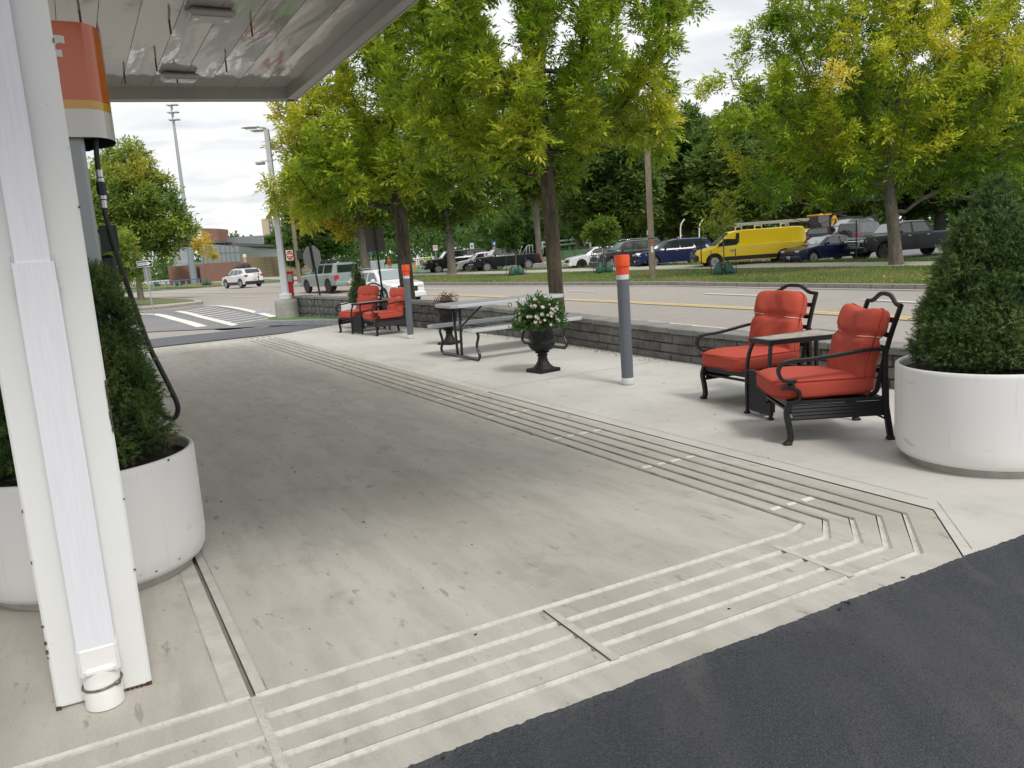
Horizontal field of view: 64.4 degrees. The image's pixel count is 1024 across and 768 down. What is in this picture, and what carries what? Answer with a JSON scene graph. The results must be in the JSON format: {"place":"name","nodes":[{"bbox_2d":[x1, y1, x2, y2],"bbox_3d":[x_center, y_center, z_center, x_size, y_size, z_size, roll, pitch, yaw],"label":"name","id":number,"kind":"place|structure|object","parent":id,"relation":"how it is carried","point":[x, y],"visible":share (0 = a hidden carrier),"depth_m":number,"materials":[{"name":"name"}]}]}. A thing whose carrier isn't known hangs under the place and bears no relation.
{"place":"outdoors","nodes":[
{"label":"outdoors","id":0,"kind":"place"},
{"bbox_2d":[134,297,202,310],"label":"island pavement","id":1,"kind":"structure","parent":0,"point":[166,306],"depth_m":46.16,"materials":[{"name":"concrete"}]},
{"bbox_2d":[97,223,153,287],"bbox_3d":[-22.172,-6.601,45.641,4.232,5.121,3.069,-4,9,0],"label":"young tree","id":2,"kind":"object","parent":1,"relation":"on","point":[126,243],"visible":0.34,"depth_m":45.24,"materials":[{"name":"green plant"}]},
{"bbox_2d":[128,298,194,305],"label":"island grass","id":3,"kind":"structure","parent":1,"relation":"on","point":[147,301],"depth_m":50.24,"materials":[{"name":"plant"}]},
{"bbox_2d":[87,134,202,299],"bbox_3d":[-25.276,-10.950,53.599,9.696,11.075,6.666,-4,9,0],"label":"maple tree","id":4,"kind":"object","parent":3,"relation":"on","point":[146,205],"visible":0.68,"depth_m":52.53,"materials":[{"name":"green plant"}]},
{"bbox_2d":[120,282,221,288],"bbox_3d":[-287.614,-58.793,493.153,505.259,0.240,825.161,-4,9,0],"label":"school verge","id":5,"kind":"structure","parent":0,"point":[215,284],"depth_m":100.77,"materials":[{"name":"green plant"}]},
{"bbox_2d":[188,229,220,285],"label":"sapling","id":6,"kind":"object","parent":5,"relation":"on","point":[214,254],"visible":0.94,"depth_m":90.62,"materials":[{"name":"yellow plant"}]},
{"bbox_2d":[126,305,268,331],"bbox_3d":[-14.042,-2.653,33.505,7.827,0.393,25.705,-8,10,-25],"label":"driveway mouth","id":7,"kind":"object","parent":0,"point":[152,323],"visible":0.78,"depth_m":35.01},
{"bbox_2d":[136,260,153,314],"bbox_3d":[-17.372,-4.622,38.860,0.800,2.620,0.071,-4,9,8],"label":"one way sign","id":8,"kind":"object","parent":7,"relation":"on","point":[145,264],"visible":1,"depth_m":38.75,"materials":[{"name":"white metal"}]},
{"bbox_2d":[138,325,332,347],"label":"driveway asphalt","id":9,"kind":"structure","parent":0,"point":[176,340],"depth_m":20.16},
{"bbox_2d":[266,319,340,325],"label":"garden kerb","id":10,"kind":"structure","parent":9,"relation":"on","point":[303,322],"depth_m":21.73,"materials":[{"name":"grey concrete"}]},
{"bbox_2d":[261,214,273,235],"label":"tan tower","id":11,"kind":"structure","parent":0,"point":[267,228],"depth_m":407.97,"materials":[{"name":"beige"}]},
{"bbox_2d":[134,256,545,290],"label":"playing field","id":12,"kind":"structure","parent":0,"point":[413,269],"depth_m":135.15,"materials":[{"name":"green plant"}]},
{"bbox_2d":[167,228,310,284],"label":"school building","id":13,"kind":"structure","parent":12,"relation":"on","point":[259,253],"depth_m":123.84,"materials":[{"name":"red brick"}]},
{"bbox_2d":[263,228,275,244],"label":"woodland tree","id":14,"kind":"object","parent":12,"relation":"on","point":[268,239],"visible":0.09,"depth_m":184.67,"materials":[{"name":"green plant"}]},
{"bbox_2d":[529,198,593,249],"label":"woodland tree","id":15,"kind":"object","parent":12,"relation":"on","point":[578,242],"visible":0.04,"depth_m":115.98,"materials":[{"name":"green plant"}]},
{"bbox_2d":[619,226,655,239],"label":"woodland tree","id":16,"kind":"object","parent":12,"relation":"on","point":[636,233],"visible":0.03,"depth_m":126.33,"materials":[{"name":"green plant"}]},
{"bbox_2d":[692,114,715,242],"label":"woodland tree","id":17,"kind":"object","parent":12,"relation":"on","point":[710,239],"depth_m":125.47,"materials":[{"name":"green plant"}]},
{"bbox_2d":[0,335,961,767],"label":"forecourt slab","id":18,"kind":"structure","parent":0,"point":[520,535],"depth_m":3.99,"materials":[{"name":"concrete"}]},
{"bbox_2d":[0,0,151,710],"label":"canopy column","id":19,"kind":"structure","parent":18,"relation":"on","point":[35,41],"depth_m":2.88,"materials":[{"name":"metal"}]},
{"bbox_2d":[0,0,124,711],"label":"downspout","id":20,"kind":"object","parent":19,"relation":"attached to","point":[34,268],"visible":1,"depth_m":2.79,"materials":[{"name":"metal"}]},
{"bbox_2d":[48,0,418,101],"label":"canopy","id":21,"kind":"object","parent":19,"relation":"on","point":[224,50],"visible":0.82,"depth_m":10.17,"materials":[{"name":"white metal"}]},
{"bbox_2d":[51,20,123,331],"bbox_3d":[-3.039,-0.634,4.970,1.334,2.890,0.654,-9,10,-27],"label":"fuel pump","id":22,"kind":"object","parent":18,"relation":"on","point":[83,79],"visible":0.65,"depth_m":4.80,"materials":[{"name":"orange paint"},{"name":"white paint"},{"name":"grey metal"}]},
{"bbox_2d":[93,137,180,420],"bbox_3d":[-2.317,-0.634,5.005,0.404,1.770,0.115,2,11,33],"label":"fuel hose","id":23,"kind":"object","parent":22,"relation":"hanging from","point":[101,187],"visible":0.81,"depth_m":5.00,"materials":[{"name":"black rubber"}]},
{"bbox_2d":[0,433,204,610],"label":"planter","id":24,"kind":"object","parent":18,"relation":"on","point":[164,506],"visible":0.47,"depth_m":4.05,"materials":[{"name":"concrete"}]},
{"bbox_2d":[0,257,181,486],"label":"dwarf spruce","id":25,"kind":"object","parent":24,"relation":"in","point":[135,399],"visible":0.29,"depth_m":4.17,"materials":[{"name":"green plant"}]},
{"bbox_2d":[120,227,957,292],"bbox_3d":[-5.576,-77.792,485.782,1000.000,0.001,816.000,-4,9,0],"label":"lawn","id":26,"kind":"structure","parent":0,"point":[264,281],"depth_m":92.48,"materials":[{"name":"green plant"}]},
{"bbox_2d":[166,102,187,239],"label":"stadium light","id":27,"kind":"object","parent":26,"relation":"on","point":[172,113],"visible":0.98,"depth_m":144.21,"materials":[{"name":"grey metal"}]},
{"bbox_2d":[271,218,305,273],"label":"woodland tree","id":28,"kind":"object","parent":26,"relation":"on","point":[293,265],"visible":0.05,"depth_m":136.99,"materials":[{"name":"green plant"}]},
{"bbox_2d":[279,192,357,264],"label":"woodland tree","id":29,"kind":"object","parent":26,"relation":"on","point":[325,244],"visible":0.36,"depth_m":116.21,"materials":[{"name":"green plant"}]},
{"bbox_2d":[362,210,395,254],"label":"woodland tree","id":30,"kind":"object","parent":26,"relation":"on","point":[387,229],"visible":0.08,"depth_m":285.88,"materials":[{"name":"green plant"}]},
{"bbox_2d":[451,181,481,247],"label":"woodland tree","id":31,"kind":"object","parent":26,"relation":"on","point":[460,225],"visible":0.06,"depth_m":291.46,"materials":[{"name":"green plant"}]},
{"bbox_2d":[519,200,563,245],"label":"woodland tree","id":32,"kind":"object","parent":26,"relation":"on","point":[529,218],"visible":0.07,"depth_m":146.78,"materials":[{"name":"green plant"}]},
{"bbox_2d":[135,193,1022,280],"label":"woodland","id":33,"kind":"object","parent":26,"relation":"on","point":[480,237],"visible":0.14,"depth_m":262.40,"materials":[{"name":"green plant"}]},
{"bbox_2d":[633,112,689,241],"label":"woodland tree","id":34,"kind":"object","parent":26,"relation":"on","point":[658,235],"depth_m":109.95,"materials":[{"name":"green plant"}]},
{"bbox_2d":[738,94,802,228],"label":"woodland tree","id":35,"kind":"object","parent":26,"relation":"on","point":[751,105],"visible":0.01,"depth_m":107.40,"materials":[{"name":"green plant"}]},
{"bbox_2d":[820,47,937,224],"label":"woodland tree","id":36,"kind":"object","parent":26,"relation":"on","point":[867,208],"visible":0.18,"depth_m":87.85,"materials":[{"name":"green plant"}]},
{"bbox_2d":[884,40,966,230],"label":"woodland tree","id":37,"kind":"object","parent":26,"relation":"on","point":[939,221],"visible":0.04,"depth_m":94.78,"materials":[{"name":"green plant"}]},
{"bbox_2d":[916,70,1023,217],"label":"woodland tree","id":38,"kind":"object","parent":26,"relation":"on","point":[948,206],"visible":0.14,"depth_m":85.53,"materials":[{"name":"green plant"}]},
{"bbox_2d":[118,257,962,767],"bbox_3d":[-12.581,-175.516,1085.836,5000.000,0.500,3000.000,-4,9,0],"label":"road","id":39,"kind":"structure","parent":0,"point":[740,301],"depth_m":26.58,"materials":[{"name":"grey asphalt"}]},
{"bbox_2d":[222,263,263,287],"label":"suv car","id":40,"kind":"object","parent":39,"relation":"on","point":[243,275],"visible":1,"depth_m":70.88,"materials":[{"name":"white paint"}]},
{"bbox_2d":[286,271,293,298],"bbox_3d":[-6.774,-2.661,25.022,0.260,1.605,0.210,-7,10,-20],"label":"call box","id":41,"kind":"object","parent":39,"relation":"on","point":[290,278],"visible":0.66,"depth_m":24.87,"materials":[{"name":"red metal"}]},
{"bbox_2d":[267,316,337,319],"bbox_3d":[-5.129,-1.812,22.249,2.342,0.001,5.813,-10,11,-30],"label":"turf patch","id":42,"kind":"object","parent":39,"relation":"on","point":[292,318],"visible":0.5,"depth_m":22.81,"materials":[{"name":"green plant"}]},
{"bbox_2d":[241,125,298,317],"bbox_3d":[-6.828,-4.371,23.228,0.935,5.761,0.890,-4,9,0],"label":"lamp post","id":43,"kind":"object","parent":42,"relation":"on","point":[286,305],"visible":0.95,"depth_m":23.29,"materials":[{"name":"metal"}]},
{"bbox_2d":[303,243,320,294],"bbox_3d":[-6.380,-3.332,26.635,0.056,2.546,0.739,2,17,34],"label":"stop sign","id":44,"kind":"object","parent":39,"relation":"on","point":[311,257],"visible":0.77,"depth_m":26.45,"materials":[{"name":"silver metal"}]},
{"bbox_2d":[301,258,355,292],"bbox_3d":[-11.158,-6.645,49.955,2.270,1.945,4.965,-11,12,-37],"label":"off road car","id":45,"kind":"object","parent":39,"relation":"on","point":[331,277],"visible":0.86,"depth_m":48.31,"materials":[{"name":"grey paint"}]},
{"bbox_2d":[364,224,385,297],"bbox_3d":[-3.949,-3.211,24.249,0.560,3.107,0.058,-8,10,-12],"label":"road sign","id":46,"kind":"object","parent":39,"relation":"on","point":[374,239],"visible":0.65,"depth_m":24.09,"materials":[{"name":"grey metal"}]},
{"bbox_2d":[253,0,510,298],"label":"ash tree","id":47,"kind":"object","parent":39,"relation":"on","point":[316,201],"visible":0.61,"depth_m":21.60,"materials":[{"name":"green plant"}]},
{"bbox_2d":[347,266,426,298],"bbox_3d":[-5.972,-4.661,38.184,2.140,1.658,4.665,-11,12,-36],"label":"suv car","id":48,"kind":"object","parent":39,"relation":"on","point":[390,277],"visible":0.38,"depth_m":37.15,"materials":[{"name":"white paint"}]},
{"bbox_2d":[140,286,912,330],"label":"road markings","id":49,"kind":"object","parent":39,"relation":"on","point":[192,323],"visible":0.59,"depth_m":33.40,"materials":[{"name":"white paint"}]},
{"bbox_2d":[369,0,716,311],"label":"ash tree","id":50,"kind":"object","parent":39,"relation":"on","point":[537,90],"visible":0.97,"depth_m":15.23,"materials":[{"name":"green plant"}]},
{"bbox_2d":[344,281,928,290],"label":"street kerb","id":51,"kind":"structure","parent":39,"relation":"on","point":[878,286],"depth_m":33.03,"materials":[{"name":"concrete"}]},
{"bbox_2d":[805,213,837,229],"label":"backhoe loader","id":52,"kind":"object","parent":39,"relation":"on","point":[816,219],"visible":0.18,"depth_m":80.35,"materials":[{"name":"yellow metal"}]},
{"bbox_2d":[832,218,873,226],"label":"suv car","id":53,"kind":"object","parent":39,"relation":"on","point":[848,220],"visible":0.05,"depth_m":76.50,"materials":[{"name":"grey paint"}]},
{"bbox_2d":[86,0,1023,273],"label":"sky","id":54,"kind":"structure","parent":0,"point":[218,157],"materials":[{"name":"white"}]},
{"bbox_2d":[301,255,940,283],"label":"grass","id":55,"kind":"structure","parent":0,"point":[895,275],"depth_m":37.99,"materials":[{"name":"green plant"}]},
{"bbox_2d":[287,161,301,282],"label":"utility pole","id":56,"kind":"object","parent":55,"relation":"on","point":[298,254],"visible":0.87,"depth_m":71.69,"materials":[{"name":"brown wood"}]},
{"bbox_2d":[277,104,436,270],"bbox_3d":[-11.293,-14.047,60.447,11.540,13.170,9.106,-4,9,0],"label":"broadleaf tree","id":57,"kind":"object","parent":55,"relation":"on","point":[354,214],"visible":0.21,"depth_m":60.12,"materials":[{"name":"green plant"}]},
{"bbox_2d":[489,210,526,275],"bbox_3d":[-0.205,-8.777,50.950,2.540,4.112,1.886,-4,9,0],"label":"sapling","id":58,"kind":"object","parent":55,"relation":"on","point":[510,234],"visible":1,"depth_m":50.72,"materials":[{"name":"green plant"}]},
{"bbox_2d":[579,212,622,272],"bbox_3d":[5.129,-8.073,46.662,2.616,3.522,2.224,-4,9,0],"label":"sapling","id":59,"kind":"object","parent":55,"relation":"on","point":[602,230],"visible":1,"depth_m":46.35,"materials":[{"name":"green plant"}]},
{"bbox_2d":[301,259,936,276],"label":"weed strip","id":60,"kind":"object","parent":55,"relation":"on","point":[684,264],"visible":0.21,"depth_m":49.18,"materials":[{"name":"green plant"}]},
{"bbox_2d":[644,109,655,276],"bbox_3d":[6.625,-9.302,39.375,0.365,8.200,0.322,-4,9,0],"label":"utility pole","id":61,"kind":"object","parent":55,"relation":"on","point":[651,242],"visible":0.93,"depth_m":39.45,"materials":[{"name":"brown wood"}]},
{"bbox_2d":[414,266,926,282],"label":"fallen leaves","id":62,"kind":"object","parent":55,"relation":"on","point":[737,273],"visible":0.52,"depth_m":35.00,"materials":[{"name":"brown plant"}]},
{"bbox_2d":[693,187,741,274],"bbox_3d":[9.691,-7.114,38.097,2.240,4.100,1.672,-4,9,0],"label":"sapling","id":63,"kind":"object","parent":55,"relation":"on","point":[727,267],"visible":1,"depth_m":38.00,"materials":[{"name":"green plant"}]},
{"bbox_2d":[686,0,1023,264],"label":"ash tree","id":64,"kind":"object","parent":55,"relation":"on","point":[975,56],"visible":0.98,"depth_m":34.09,"materials":[{"name":"green plant"}]},
{"bbox_2d":[274,324,1023,555],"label":"seating slab","id":65,"kind":"structure","parent":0,"point":[975,513],"depth_m":7.26,"materials":[{"name":"concrete"}]},
{"bbox_2d":[341,302,378,328],"bbox_3d":[-3.621,-1.679,19.542,0.920,0.600,0.920,-4,9,0],"label":"planter","id":66,"kind":"object","parent":65,"relation":"on","point":[346,307],"visible":0.16,"depth_m":19.20,"materials":[{"name":"concrete"}]},
{"bbox_2d":[347,257,366,302],"bbox_3d":[-3.667,-2.425,19.415,0.659,1.277,0.640,-4,9,0],"label":"spiral evergreen","id":67,"kind":"object","parent":66,"relation":"in","point":[357,282],"visible":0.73,"depth_m":19.34,"materials":[{"name":"green plant"}]},
{"bbox_2d":[335,283,385,332],"bbox_3d":[-3.415,-1.728,18.356,0.730,1.050,0.933,3,11,35],"label":"armchair","id":68,"kind":"object","parent":65,"relation":"on","point":[368,292],"visible":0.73,"depth_m":18.35,"materials":[{"name":"fabric"}]},
{"bbox_2d":[350,300,390,333],"bbox_3d":[-3.120,-1.471,17.850,0.480,0.667,0.810,4,12,41],"label":"side table","id":69,"kind":"object","parent":65,"relation":"on","point":[356,324],"visible":0.98,"depth_m":17.62,"materials":[{"name":"metal"}]},
{"bbox_2d":[362,282,406,335],"bbox_3d":[-2.662,-1.596,17.224,0.933,1.050,0.730,-9,11,-28],"label":"armchair","id":70,"kind":"object","parent":65,"relation":"on","point":[392,314],"visible":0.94,"depth_m":17.03,"materials":[{"name":"fabric"}]},
{"bbox_2d":[401,265,413,338],"bbox_3d":[-2.010,-1.590,15.732,0.159,1.430,0.159,-3,9,0],"label":"bollard","id":71,"kind":"object","parent":65,"relation":"on","point":[407,295],"visible":1,"depth_m":15.68,"materials":[{"name":"grey metal"}]},
{"bbox_2d":[433,308,459,344],"bbox_3d":[-1.119,-1.025,14.348,0.492,0.638,0.492,2,11,33],"label":"urn","id":72,"kind":"object","parent":65,"relation":"on","point":[446,317],"visible":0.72,"depth_m":14.22,"materials":[{"name":"metal"}]},
{"bbox_2d":[431,291,463,312],"bbox_3d":[-1.157,-1.437,14.269,0.602,0.409,0.589,-4,9,0],"label":"wilted plant","id":73,"kind":"object","parent":72,"relation":"in","point":[446,299],"visible":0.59,"depth_m":14.22,"materials":[{"name":"brown plant"}]},
{"bbox_2d":[427,293,581,360],"bbox_3d":[-0.144,-0.917,12.681,1.980,0.826,1.600,-9,10,-27],"label":"picnic table","id":74,"kind":"object","parent":65,"relation":"on","point":[459,305],"visible":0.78,"depth_m":12.38,"materials":[{"name":"grey plastic"}]},
{"bbox_2d":[522,322,560,373],"bbox_3d":[0.379,-0.475,10.344,0.492,0.638,0.492,-11,11,-35],"label":"urn","id":75,"kind":"object","parent":65,"relation":"on","point":[541,344],"visible":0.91,"depth_m":10.23,"materials":[{"name":"metal"}]},
{"bbox_2d":[508,290,571,332],"bbox_3d":[0.348,-0.928,10.256,0.832,0.522,0.804,-4,9,0],"label":"flowering bush","id":76,"kind":"object","parent":75,"relation":"in","point":[546,311],"visible":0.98,"depth_m":10.11,"materials":[{"name":"green plant"}]},
{"bbox_2d":[293,295,909,388],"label":"retaining wall","id":77,"kind":"structure","parent":65,"relation":"on","point":[666,341],"depth_m":11.83,"materials":[{"name":"grey stone"}]},
{"bbox_2d":[614,254,633,384],"bbox_3d":[1.234,-0.696,8.891,0.167,1.422,0.167,-4,9,0],"label":"bollard","id":78,"kind":"object","parent":65,"relation":"on","point":[621,263],"visible":1,"depth_m":8.83,"materials":[{"name":"grey metal"}]},
{"bbox_2d":[694,283,818,398],"bbox_3d":[2.312,-0.383,7.667,0.933,1.050,0.730,-8,10,-23],"label":"armchair","id":79,"kind":"object","parent":65,"relation":"on","point":[780,310],"visible":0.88,"depth_m":7.53,"materials":[{"name":"fabric"}]},
{"bbox_2d":[744,329,835,420],"bbox_3d":[2.455,-0.093,7.024,0.810,0.667,0.480,-7,10,-17],"label":"side table","id":80,"kind":"object","parent":65,"relation":"on","point":[755,398],"visible":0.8,"depth_m":6.95,"materials":[{"name":"metal"}]},
{"bbox_2d":[756,291,903,445],"bbox_3d":[2.384,-0.147,6.200,0.933,1.050,0.730,-4,9,3],"label":"armchair","id":81,"kind":"object","parent":65,"relation":"on","point":[844,377],"visible":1,"depth_m":5.92,"materials":[{"name":"fabric"}]},
{"bbox_2d":[894,355,1023,477],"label":"planter","id":82,"kind":"object","parent":65,"relation":"on","point":[970,423],"visible":0.81,"depth_m":4.89,"materials":[{"name":"concrete"}]},
{"bbox_2d":[899,170,1023,373],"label":"dwarf spruce","id":83,"kind":"object","parent":82,"relation":"in","point":[969,311],"visible":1,"depth_m":4.94,"materials":[{"name":"green plant"}]},
{"bbox_2d":[413,261,940,275],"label":"footpath","id":84,"kind":"structure","parent":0,"point":[776,265],"depth_m":43.87,"materials":[{"name":"concrete"}]},
{"bbox_2d":[377,78,522,273],"bbox_3d":[-4.880,-15.817,60.754,11.358,15.265,9.364,-4,9,0],"label":"broadleaf tree","id":85,"kind":"object","parent":84,"relation":"on","point":[446,221],"visible":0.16,"depth_m":60.63,"materials":[{"name":"green plant"}]},
{"bbox_2d":[413,247,943,272],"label":"parking lot","id":86,"kind":"structure","parent":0,"point":[913,253],"depth_m":47.80,"materials":[{"name":"grey asphalt"}]},
{"bbox_2d":[422,248,486,272],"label":"pickup truck","id":87,"kind":"object","parent":86,"relation":"on","point":[439,264],"visible":0.53,"depth_m":69.66,"materials":[{"name":"black paint"}]},
{"bbox_2d":[456,252,504,270],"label":"crossover car","id":88,"kind":"object","parent":86,"relation":"on","point":[462,265],"visible":0.38,"depth_m":67.75,"materials":[{"name":"white paint"}]},
{"bbox_2d":[468,248,541,270],"bbox_3d":[-0.572,-9.899,64.445,5.665,1.800,2.260,-7,10,-16],"label":"pickup truck","id":89,"kind":"object","parent":86,"relation":"on","point":[494,258],"visible":0.93,"depth_m":63.53,"materials":[{"name":"black paint"}]},
{"bbox_2d":[563,246,612,267],"bbox_3d":[6.018,-8.928,57.182,4.615,1.460,2.120,-6,9,-10],"label":"hatchback car","id":90,"kind":"object","parent":86,"relation":"on","point":[583,258],"visible":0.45,"depth_m":56.21,"materials":[{"name":"white paint"}]},
{"bbox_2d":[589,238,660,266],"bbox_3d":[7.672,-8.621,53.604,5.015,1.858,2.260,-6,10,-14],"label":"suv car","id":91,"kind":"object","parent":86,"relation":"on","point":[629,247],"visible":0.43,"depth_m":52.71,"materials":[{"name":"grey paint"}]},
{"bbox_2d":[631,237,711,265],"bbox_3d":[10.224,-8.342,51.450,5.065,1.690,2.240,-5,9,-5],"label":"suv car","id":92,"kind":"object","parent":86,"relation":"on","point":[674,250],"visible":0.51,"depth_m":50.57,"materials":[{"name":"blue paint"}]},
{"bbox_2d":[690,220,806,266],"bbox_3d":[13.268,-7.874,45.786,6.215,2.380,2.390,-3,9,4],"label":"delivery van","id":93,"kind":"object","parent":86,"relation":"on","point":[761,243],"visible":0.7,"depth_m":44.83,"materials":[{"name":"yellow paint"}]},
{"bbox_2d":[806,226,836,240],"bbox_3d":[23.098,-10.813,60.315,2.180,1.680,4.715,2,11,32],"label":"crossover car","id":94,"kind":"object","parent":86,"relation":"on","point":[817,231],"visible":0.19,"depth_m":58.66,"materials":[{"name":"black paint"}]},
{"bbox_2d":[779,235,872,261],"bbox_3d":[17.144,-7.410,44.388,4.915,1.430,2.120,-7,10,-18],"label":"sedan car","id":95,"kind":"object","parent":86,"relation":"on","point":[823,246],"visible":0.82,"depth_m":43.51,"materials":[{"name":"blue paint"}]},
{"bbox_2d":[835,221,879,236],"bbox_3d":[25.591,-10.901,59.268,4.920,1.860,2.200,-11,12,-37],"label":"off road car","id":96,"kind":"object","parent":86,"relation":"on","point":[866,228],"visible":0.33,"depth_m":57.84,"materials":[{"name":"grey paint"}]},
{"bbox_2d":[842,220,947,259],"bbox_3d":[20.998,-7.715,43.167,6.465,1.930,2.400,-6,9,-10],"label":"pickup truck","id":97,"kind":"object","parent":86,"relation":"on","point":[923,236],"visible":0.75,"depth_m":42.19,"materials":[{"name":"black paint"}]},
{"bbox_2d":[408,535,1023,767],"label":"asphalt apron","id":98,"kind":"object","parent":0,"point":[923,670],"visible":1,"depth_m":2.75,"materials":[{"name":"black asphalt"}]},
{"label":"sandy path","id":99,"kind":"structure","parent":0,"visible":0},
{"bbox_2d":[391,245,611,268],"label":"field fence","id":100,"kind":"object","parent":99,"relation":"on","point":[565,254],"visible":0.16,"depth_m":94.97,"materials":[{"name":"green"}]},
{"bbox_2d":[471,105,588,262],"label":"broadleaf tree","id":101,"kind":"object","parent":99,"relation":"on","point":[532,192],"visible":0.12,"depth_m":85.25,"materials":[{"name":"green plant"}]},
{"bbox_2d":[556,78,675,244],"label":"woodland tree","id":102,"kind":"object","parent":99,"relation":"on","point":[616,186],"visible":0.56,"depth_m":90.07,"materials":[{"name":"green plant"}]},
{"bbox_2d":[641,97,714,238],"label":"woodland tree","id":103,"kind":"object","parent":99,"relation":"on","point":[674,216],"visible":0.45,"depth_m":99.05,"materials":[{"name":"green plant"}]},
{"bbox_2d":[678,97,787,238],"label":"woodland tree","id":104,"kind":"object","parent":99,"relation":"on","point":[705,174],"visible":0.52,"depth_m":92.11,"materials":[{"name":"green plant"}]},
{"bbox_2d":[748,69,856,228],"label":"woodland tree","id":105,"kind":"object","parent":99,"relation":"on","point":[793,211],"visible":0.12,"depth_m":94.07,"materials":[{"name":"green plant"}]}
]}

